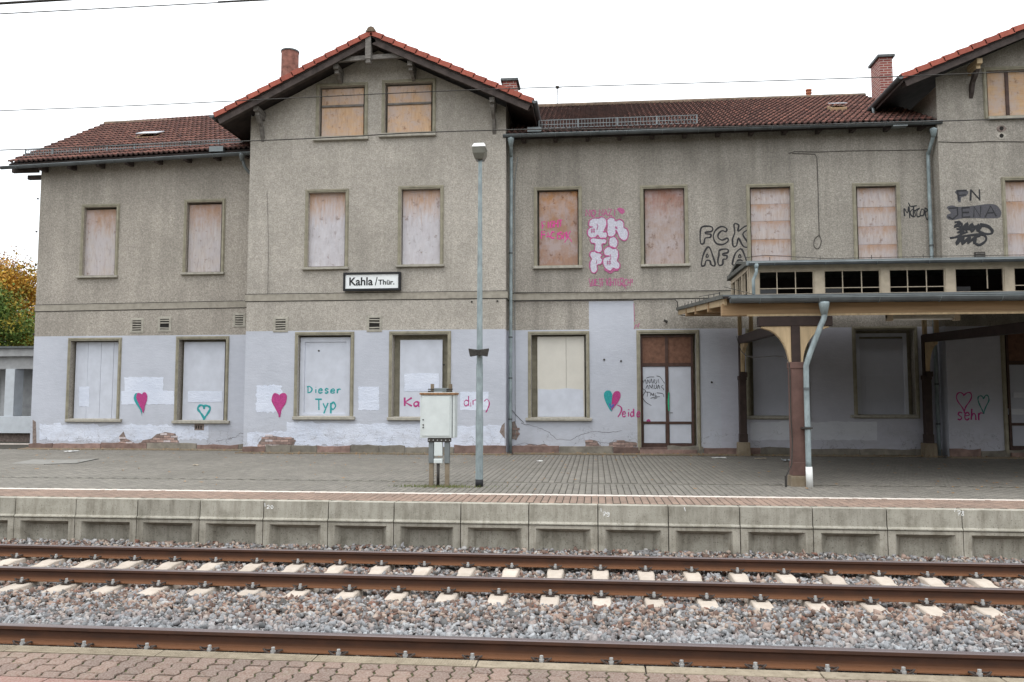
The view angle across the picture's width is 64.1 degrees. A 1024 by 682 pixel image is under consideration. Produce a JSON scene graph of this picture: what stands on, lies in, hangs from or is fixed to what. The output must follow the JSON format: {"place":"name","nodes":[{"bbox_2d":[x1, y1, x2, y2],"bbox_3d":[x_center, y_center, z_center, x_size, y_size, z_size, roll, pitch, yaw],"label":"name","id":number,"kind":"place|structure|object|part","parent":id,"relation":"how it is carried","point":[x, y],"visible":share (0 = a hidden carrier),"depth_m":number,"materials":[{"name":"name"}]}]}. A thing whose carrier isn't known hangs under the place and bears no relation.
{"place":"outdoors","nodes":[
{"label":"outdoors","id":0,"kind":"place"},
{"bbox_2d":[0,0,71,4],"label":"overhead wire","id":1,"kind":"object","parent":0,"point":[20,2],"visible":1,"depth_m":6.64,"materials":[{"name":"metal"}]},
{"bbox_2d":[0,0,268,13],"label":"overhead wire","id":2,"kind":"object","parent":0,"point":[229,1],"visible":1,"depth_m":7.30,"materials":[{"name":"metal"}]},
{"bbox_2d":[0,253,1023,560],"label":"platform","id":3,"kind":"structure","parent":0,"point":[877,506],"depth_m":14.21,"materials":[{"name":"grey concrete"}]},
{"bbox_2d":[0,346,33,441],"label":"annex building","id":4,"kind":"structure","parent":3,"relation":"on","point":[16,370],"depth_m":31.11,"materials":[{"name":"white paint"}]},
{"bbox_2d":[419,384,458,486],"bbox_3d":[-1.323,1.707,14.832,0.657,1.849,0.370,0,-4,6],"label":"control cabinet","id":5,"kind":"object","parent":3,"relation":"on","point":[438,415],"visible":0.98,"depth_m":14.68,"materials":[{"name":"grey metal"}]},
{"bbox_3d":[-1.368,1.346,14.699,0.507,0.718,0.013,0,-4,6],"label":"door","id":6,"kind":"part","parent":5,"relation":"part of","materials":[{"name":"grey paint"}]},
{"bbox_2d":[96,447,858,487],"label":"weeds","id":7,"kind":"object","parent":3,"relation":"on","point":[439,486],"visible":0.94,"depth_m":14.62,"materials":[{"name":"green plant"}]},
{"bbox_2d":[472,143,487,486],"bbox_3d":[-0.596,-0.505,14.914,0.258,6.273,0.332,0,-4,6],"label":"lamp post","id":8,"kind":"object","parent":3,"relation":"on","point":[479,150],"visible":0.98,"depth_m":14.85,"materials":[{"name":"metal"}]},
{"bbox_2d":[468,348,488,356],"bbox_3d":[-0.593,0.213,14.813,0.368,0.143,0.224,0,-4,6],"label":"loudspeaker","id":9,"kind":"object","parent":8,"relation":"attached to","point":[476,352],"visible":1,"depth_m":14.71,"materials":[{"name":"metal"}]},
{"bbox_2d":[0,23,1023,458],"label":"station building","id":10,"kind":"structure","parent":3,"relation":"on","point":[194,297],"depth_m":24.13,"materials":[{"name":"grey concrete"}]},
{"bbox_2d":[65,337,121,421],"bbox_3d":[-13.384,1.251,26.381,1.928,2.708,0.410,0,-4,6],"label":"window","id":11,"kind":"structure","parent":10,"relation":"in","point":[98,362],"depth_m":26.42,"materials":[{"name":"wood"}]},
{"bbox_2d":[75,204,119,278],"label":"window","id":12,"kind":"structure","parent":10,"relation":"in","point":[102,225],"depth_m":26.69,"materials":[{"name":"brown wood"}]},
{"bbox_2d":[171,336,229,423],"bbox_3d":[-9.792,1.237,26.014,1.882,2.769,0.410,0,-4,6],"label":"window","id":13,"kind":"structure","parent":10,"relation":"in","point":[205,362],"depth_m":26.07,"materials":[{"name":"wood"}]},
{"bbox_2d":[180,198,225,275],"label":"window","id":14,"kind":"structure","parent":10,"relation":"in","point":[206,248],"depth_m":26.33,"materials":[{"name":"brown wood"}]},
{"bbox_2d":[292,332,354,419],"bbox_3d":[-5.522,1.031,24.282,1.879,2.598,0.410,0,-4,6],"label":"window","id":15,"kind":"structure","parent":10,"relation":"in","point":[331,367],"depth_m":24.30,"materials":[{"name":"wood"}]},
{"bbox_2d":[302,188,348,269],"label":"window","id":16,"kind":"structure","parent":10,"relation":"in","point":[329,212],"depth_m":24.58,"materials":[{"name":"beige wood"}]},
{"bbox_2d":[312,82,368,141],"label":"window","id":17,"kind":"structure","parent":10,"relation":"in","point":[341,115],"depth_m":24.80,"materials":[{"name":"beige wood"}]},
{"bbox_2d":[343,272,400,290],"bbox_3d":[-4.130,-1.756,24.152,1.722,0.544,0.130,0,-4,6],"label":"station sign","id":18,"kind":"object","parent":10,"relation":"attached to","point":[371,281],"visible":1,"depth_m":24.11,"materials":[{"name":"white metal"}]},
{"bbox_2d":[378,78,435,137],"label":"window","id":19,"kind":"structure","parent":10,"relation":"in","point":[406,112],"depth_m":24.60,"materials":[{"name":"beige wood"}]},
{"bbox_2d":[387,331,450,420],"bbox_3d":[-2.668,1.019,23.990,1.920,2.610,0.410,0,-4,6],"label":"window","id":20,"kind":"structure","parent":10,"relation":"in","point":[415,354],"depth_m":24.03,"materials":[{"name":"wood"}]},
{"bbox_2d":[396,185,444,267],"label":"window","id":21,"kind":"structure","parent":10,"relation":"in","point":[423,210],"depth_m":24.29,"materials":[{"name":"beige wood"}]},
{"bbox_2d":[533,186,582,268],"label":"window","id":22,"kind":"structure","parent":10,"relation":"in","point":[554,253],"depth_m":24.38,"materials":[{"name":"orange wood"}]},
{"bbox_2d":[526,331,591,420],"bbox_3d":[1.376,1.036,24.079,1.930,2.636,0.410,0,-4,6],"label":"window","id":23,"kind":"structure","parent":10,"relation":"in","point":[559,361],"depth_m":24.11,"materials":[{"name":"wood"}]},
{"bbox_2d":[640,184,690,267],"bbox_3d":[4.492,-3.364,24.082,1.423,2.438,0.410,0,-4,6],"label":"window","id":24,"kind":"structure","parent":10,"relation":"in","point":[662,217],"depth_m":24.06,"materials":[{"name":"brown wood"}]},
{"bbox_2d":[636,330,700,453],"bbox_3d":[4.529,1.467,23.724,1.800,3.569,0.410,0,-4,6],"label":"door","id":25,"kind":"structure","parent":10,"relation":"in","point":[666,354],"depth_m":23.71,"materials":[{"name":"brown wood"}]},
{"bbox_2d":[746,183,795,260],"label":"window","id":26,"kind":"structure","parent":10,"relation":"in","point":[768,210],"depth_m":23.76,"materials":[{"name":"brown wood"}]},
{"bbox_2d":[745,328,810,419],"bbox_3d":[7.537,0.941,23.454,1.849,2.605,0.410,0,-4,6],"label":"window","id":27,"kind":"structure","parent":10,"relation":"in","point":[767,377],"depth_m":23.46,"materials":[{"name":"wood"}]},
{"bbox_2d":[852,182,901,258],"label":"window","id":28,"kind":"structure","parent":10,"relation":"in","point":[874,214],"depth_m":23.45,"materials":[{"name":"brown wood"}]},
{"bbox_2d":[850,326,919,418],"bbox_3d":[10.487,0.890,23.156,1.875,2.590,0.410,0,-4,6],"label":"window","id":29,"kind":"structure","parent":10,"relation":"in","point":[873,352],"depth_m":23.20,"materials":[{"name":"wood"}]},
{"bbox_2d":[982,66,1023,119],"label":"window","id":30,"kind":"structure","parent":10,"relation":"in","point":[1003,93],"depth_m":22.86,"materials":[{"name":"wood"}]},
{"bbox_2d":[1000,333,1023,456],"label":"door","id":31,"kind":"structure","parent":10,"relation":"in","point":[1011,346],"depth_m":22.26,"materials":[{"name":"brown wood"}]},
{"bbox_2d":[1001,176,1023,256],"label":"window","id":32,"kind":"structure","parent":10,"relation":"in","point":[1012,193],"depth_m":22.59,"materials":[{"name":"brown wood"}]},
{"bbox_2d":[12,447,1022,492],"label":"fallen leaves","id":33,"kind":"object","parent":3,"relation":"on","point":[583,460],"visible":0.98,"depth_m":21.89,"materials":[{"name":"brown plant"}]},
{"bbox_2d":[759,270,814,293],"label":"lantern window","id":34,"kind":"structure","parent":3,"relation":"in","point":[761,290],"depth_m":17.64,"materials":[{"name":"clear glass"}]},
{"bbox_2d":[824,269,880,293],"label":"lantern window","id":35,"kind":"structure","parent":3,"relation":"in","point":[828,290],"depth_m":17.50,"materials":[{"name":"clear glass"}]},
{"bbox_2d":[889,268,945,292],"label":"lantern window","id":36,"kind":"structure","parent":3,"relation":"in","point":[944,279],"depth_m":17.34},
{"bbox_2d":[885,301,959,320],"bbox_3d":[7.715,-0.597,15.380,1.301,0.438,0.130,0,-4,6],"label":"strip light","id":37,"kind":"object","parent":3,"relation":"hanging from","point":[954,317],"visible":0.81,"depth_m":15.32,"materials":[{"name":"metal"}]},
{"bbox_2d":[955,267,1004,291],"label":"lantern window","id":38,"kind":"structure","parent":3,"relation":"in","point":[958,289],"depth_m":17.22,"materials":[{"name":"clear glass"}]},
{"bbox_2d":[1013,267,1023,290],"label":"lantern window","id":39,"kind":"structure","parent":3,"relation":"in","point":[1013,267],"depth_m":17.15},
{"bbox_2d":[0,118,1023,150],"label":"overhead wire","id":40,"kind":"object","parent":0,"point":[522,129],"visible":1,"depth_m":10.87,"materials":[{"name":"metal"}]},
{"bbox_2d":[0,71,1023,110],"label":"overhead wire","id":41,"kind":"object","parent":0,"point":[523,88],"visible":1,"depth_m":10.90,"materials":[{"name":"metal"}]},
{"bbox_2d":[0,0,1023,305],"label":"sky","id":42,"kind":"structure","parent":0,"point":[212,52],"materials":[{"name":"white"}]},
{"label":"pavement","id":43,"kind":"structure","parent":0,"visible":0},
{"bbox_2d":[0,443,29,444],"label":"kerb","id":44,"kind":"structure","parent":43,"relation":"on","point":[14,443],"depth_m":28.96,"materials":[{"name":"white paint"}]},
{"bbox_2d":[0,280,34,345],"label":"broadleaf tree","id":45,"kind":"object","parent":43,"relation":"on","point":[19,331],"visible":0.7,"depth_m":41.21,"materials":[{"name":"green plant"}]},
{"bbox_2d":[0,246,36,344],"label":"broadleaf tree","id":46,"kind":"object","parent":43,"relation":"on","point":[19,281],"visible":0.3,"depth_m":47.16,"materials":[{"name":"orange plant"}]},
{"bbox_2d":[0,241,36,317],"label":"broadleaf tree","id":47,"kind":"object","parent":43,"relation":"on","point":[3,260],"visible":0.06,"depth_m":53.63,"materials":[{"name":"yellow plant"}]},
{"label":"ground","id":48,"kind":"structure","parent":0,"visible":0},
{"bbox_2d":[0,537,1023,678],"bbox_3d":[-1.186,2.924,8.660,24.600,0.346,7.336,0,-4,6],"label":"ballast gravel","id":49,"kind":"structure","parent":48,"relation":"on","point":[782,622],"depth_m":8.75,"materials":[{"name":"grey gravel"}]},
{"bbox_2d":[0,544,1023,617],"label":"railway track","id":50,"kind":"structure","parent":49,"relation":"on","point":[600,586],"depth_m":10.23,"materials":[{"name":"metal"}]},
{"bbox_2d":[0,623,1023,676],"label":"railway track","id":51,"kind":"structure","parent":49,"relation":"on","point":[893,661],"depth_m":7.17,"materials":[{"name":"metal"}]},
{"bbox_2d":[0,645,1023,681],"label":"platform","id":52,"kind":"structure","parent":48,"relation":"on","point":[20,663],"depth_m":4.77,"materials":[{"name":"brick"}]}
]}

